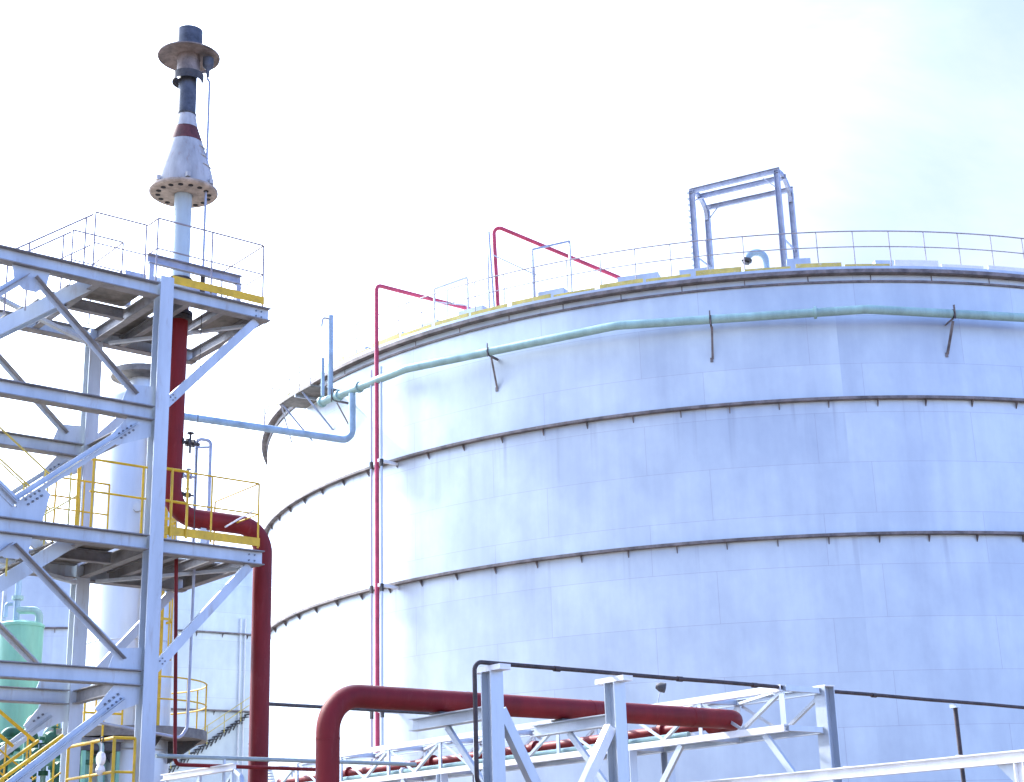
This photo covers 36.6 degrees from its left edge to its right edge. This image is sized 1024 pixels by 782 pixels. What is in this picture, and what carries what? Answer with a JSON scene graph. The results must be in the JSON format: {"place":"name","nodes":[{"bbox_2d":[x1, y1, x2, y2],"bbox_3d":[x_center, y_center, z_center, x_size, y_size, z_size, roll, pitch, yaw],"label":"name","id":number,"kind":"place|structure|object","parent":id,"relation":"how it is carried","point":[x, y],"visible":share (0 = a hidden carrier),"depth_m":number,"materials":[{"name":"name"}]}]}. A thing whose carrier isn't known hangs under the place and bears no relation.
{"place":"outdoors","nodes":[
{"label":"outdoors","id":0,"kind":"place"},
{"bbox_2d":[0,0,1023,548],"label":"sky","id":1,"kind":"structure","parent":0,"point":[365,144],"materials":[{"name":"white"}]},
{"label":"ground","id":2,"kind":"structure","parent":0,"visible":0},
{"bbox_2d":[0,580,44,771],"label":"green vessel","id":3,"kind":"object","parent":2,"relation":"on","point":[28,634],"visible":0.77,"depth_m":37.42,"materials":[{"name":"metal"}]},
{"bbox_2d":[0,715,105,781],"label":"process pipework","id":4,"kind":"object","parent":2,"relation":"on","point":[10,733],"visible":0.42,"depth_m":34.50,"materials":[{"name":"metal"}]},
{"bbox_2d":[80,703,123,781],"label":"pipe stand","id":5,"kind":"object","parent":2,"relation":"on","point":[107,746],"visible":0.27,"depth_m":34.26,"materials":[{"name":"metal"}]},
{"bbox_2d":[0,548,252,781],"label":"storage tank","id":6,"kind":"object","parent":2,"relation":"on","point":[221,656],"visible":0.22,"depth_m":101.84,"materials":[{"name":"metal"}]},
{"bbox_2d":[49,363,207,781],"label":"process vessel","id":7,"kind":"object","parent":2,"relation":"on","point":[114,613],"visible":0.23,"depth_m":36.24,"materials":[{"name":"metal"}]},
{"bbox_2d":[191,437,211,543],"bbox_3d":[-8.289,2.477,39.169,0.448,3.066,1.703,-10,-20,24],"label":"pipe loop","id":8,"kind":"object","parent":7,"relation":"attached to","point":[209,441],"visible":0.43,"depth_m":39.95,"materials":[{"name":"metal"}]},
{"bbox_2d":[0,211,270,781],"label":"steel tower","id":9,"kind":"structure","parent":2,"relation":"on","point":[119,676],"depth_m":28.62,"materials":[{"name":"grey metal"}]},
{"bbox_2d":[0,710,35,781],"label":"stair flight","id":10,"kind":"object","parent":9,"relation":"attached to","point":[18,727],"visible":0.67,"depth_m":27.17,"materials":[{"name":"metal"}]},
{"bbox_2d":[0,427,49,559],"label":"stair flight","id":11,"kind":"object","parent":9,"relation":"attached to","point":[35,543],"visible":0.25,"depth_m":28.45,"materials":[{"name":"metal"}]},
{"bbox_2d":[0,734,63,781],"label":"stair flight","id":12,"kind":"object","parent":9,"relation":"attached to","point":[27,760],"visible":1,"depth_m":26.18,"materials":[{"name":"yellow paint"}]},
{"bbox_2d":[0,462,77,592],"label":"stair flight","id":13,"kind":"object","parent":9,"relation":"attached to","point":[19,569],"visible":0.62,"depth_m":27.04,"materials":[{"name":"metal"}]},
{"bbox_2d":[0,214,93,338],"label":"stair flight","id":14,"kind":"object","parent":9,"relation":"attached to","point":[24,316],"visible":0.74,"depth_m":28.58,"materials":[{"name":"metal"}]},
{"bbox_2d":[95,736,105,775],"bbox_3d":[-7.016,6.227,26.446,0.233,0.662,0.169,-10,-19,23],"label":"pulley block","id":15,"kind":"object","parent":9,"relation":"hanging from","point":[100,762],"depth_m":26.35,"materials":[{"name":"metal"}]},
{"bbox_2d":[100,569,195,738],"bbox_3d":[-6.743,4.671,28.368,1.990,3.276,0.056,13,-23,-37],"label":"service pipe","id":16,"kind":"object","parent":9,"relation":"attached to","point":[189,680],"visible":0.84,"depth_m":28.68,"materials":[{"name":"metal"}]},
{"bbox_2d":[123,25,242,306],"bbox_3d":[-6.634,-4.592,31.688,2.040,6.220,1.380,13,-23,-37],"label":"flare stack","id":17,"kind":"object","parent":9,"relation":"on","point":[182,183],"visible":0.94,"depth_m":31.32,"materials":[{"name":"paint"}]},
{"bbox_2d":[193,78,210,541],"bbox_3d":[-6.157,-1.845,30.664,0.095,9.858,0.199,13,-23,-37],"label":"pilot line","id":18,"kind":"object","parent":17,"relation":"attached to","point":[202,279],"visible":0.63,"depth_m":31.05,"materials":[{"name":"metal"}]},
{"bbox_2d":[173,558,314,770],"bbox_3d":[-4.926,5.131,29.090,3.264,3.854,0.070,13,-23,-37],"label":"service pipe","id":19,"kind":"object","parent":9,"relation":"attached to","point":[177,763],"visible":0.81,"depth_m":28.28,"materials":[{"name":"red metal"}]},
{"bbox_2d":[160,763,243,781],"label":"frame","id":20,"kind":"object","parent":2,"relation":"on","point":[201,772],"visible":1,"depth_m":28.18,"materials":[{"name":"white paint"}]},
{"bbox_2d":[165,307,271,781],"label":"gas pipe","id":21,"kind":"object","parent":2,"relation":"on","point":[260,658],"visible":0.68,"depth_m":29.78,"materials":[{"name":"metal"}]},
{"bbox_2d":[155,754,416,781],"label":"service pipe","id":22,"kind":"object","parent":2,"relation":"on","point":[234,758],"visible":1,"depth_m":28.48,"materials":[{"name":"metal"}]},
{"bbox_2d":[269,702,475,781],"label":"service pipe","id":23,"kind":"object","parent":2,"relation":"on","point":[320,707],"visible":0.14,"depth_m":32.09,"materials":[{"name":"metal"}]},
{"bbox_2d":[276,684,742,781],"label":"gas pipe","id":24,"kind":"object","parent":2,"relation":"on","point":[339,704],"visible":0.88,"depth_m":26.16,"materials":[{"name":"red metal"}]},
{"bbox_2d":[408,663,632,781],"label":"pipe rack","id":25,"kind":"object","parent":2,"relation":"on","point":[498,725],"visible":1,"depth_m":24.97,"materials":[{"name":"white metal"}]},
{"bbox_2d":[472,660,1023,781],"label":"water pipe","id":26,"kind":"object","parent":25,"relation":"on","point":[554,669],"visible":1,"depth_m":26.28,"materials":[{"name":"metal"}]},
{"bbox_2d":[268,684,842,781],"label":"truss bridge","id":27,"kind":"structure","parent":2,"relation":"on","point":[671,750],"depth_m":30.43,"materials":[{"name":"white paint"}]},
{"bbox_2d":[309,732,690,781],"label":"rack pipe","id":28,"kind":"object","parent":27,"relation":"on","point":[569,749],"visible":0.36,"depth_m":34.07,"materials":[{"name":"metal"}]},
{"bbox_2d":[655,682,665,702],"bbox_3d":[3.043,6.239,31.735,0.268,0.545,0.208,-6,-18,14],"label":"floodlight","id":29,"kind":"object","parent":27,"relation":"on","point":[660,687],"visible":0.94,"depth_m":31.71,"materials":[{"name":"metal"}]},
{"bbox_2d":[248,230,1023,781],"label":"storage tank","id":30,"kind":"object","parent":2,"relation":"on","point":[826,500],"visible":0.89,"depth_m":57.70,"materials":[{"name":"white metal"}]},
{"bbox_2d":[369,284,471,760],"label":"foam pipe","id":31,"kind":"object","parent":30,"relation":"attached to","point":[382,586],"visible":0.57,"depth_m":62.19,"materials":[{"name":"metal"}]},
{"bbox_2d":[433,276,468,319],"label":"pipe support","id":32,"kind":"object","parent":30,"relation":"on","point":[447,284],"visible":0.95,"depth_m":64.06,"materials":[{"name":"metal"}]},
{"bbox_2d":[486,226,620,307],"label":"foam pipe","id":33,"kind":"object","parent":30,"relation":"on","point":[496,297],"visible":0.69,"depth_m":62.62,"materials":[{"name":"metal"}]},
{"bbox_2d":[317,304,1023,425],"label":"ring pipe","id":34,"kind":"object","parent":30,"relation":"attached to","point":[815,312],"visible":0.98,"depth_m":58.03,"materials":[{"name":"metal"}]},
{"bbox_2d":[184,393,355,442],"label":"drop pipe","id":35,"kind":"object","parent":34,"relation":"attached to","point":[348,436],"visible":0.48,"depth_m":62.70,"materials":[{"name":"white metal"}]},
{"bbox_2d":[321,315,333,395],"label":"vent pipe","id":36,"kind":"object","parent":34,"relation":"attached to","point":[330,318],"visible":1,"depth_m":66.53,"materials":[{"name":"metal"}]},
{"bbox_2d":[686,167,798,268],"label":"gantry","id":37,"kind":"object","parent":30,"relation":"on","point":[776,180],"visible":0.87,"depth_m":61.41,"materials":[{"name":"metal"}]},
{"bbox_2d":[741,249,769,267],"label":"gooseneck vent","id":38,"kind":"object","parent":30,"relation":"on","point":[762,255],"visible":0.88,"depth_m":59.47,"materials":[{"name":"metal"}]},
{"bbox_2d":[696,749,1023,781],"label":"beam frame","id":39,"kind":"object","parent":2,"relation":"on","point":[1010,764],"visible":1,"depth_m":23.50,"materials":[{"name":"white paint"}]},
{"bbox_2d":[949,704,965,781],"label":"support post","id":40,"kind":"object","parent":2,"relation":"on","point":[955,707],"visible":1,"depth_m":31.36,"materials":[{"name":"metal"}]}
]}

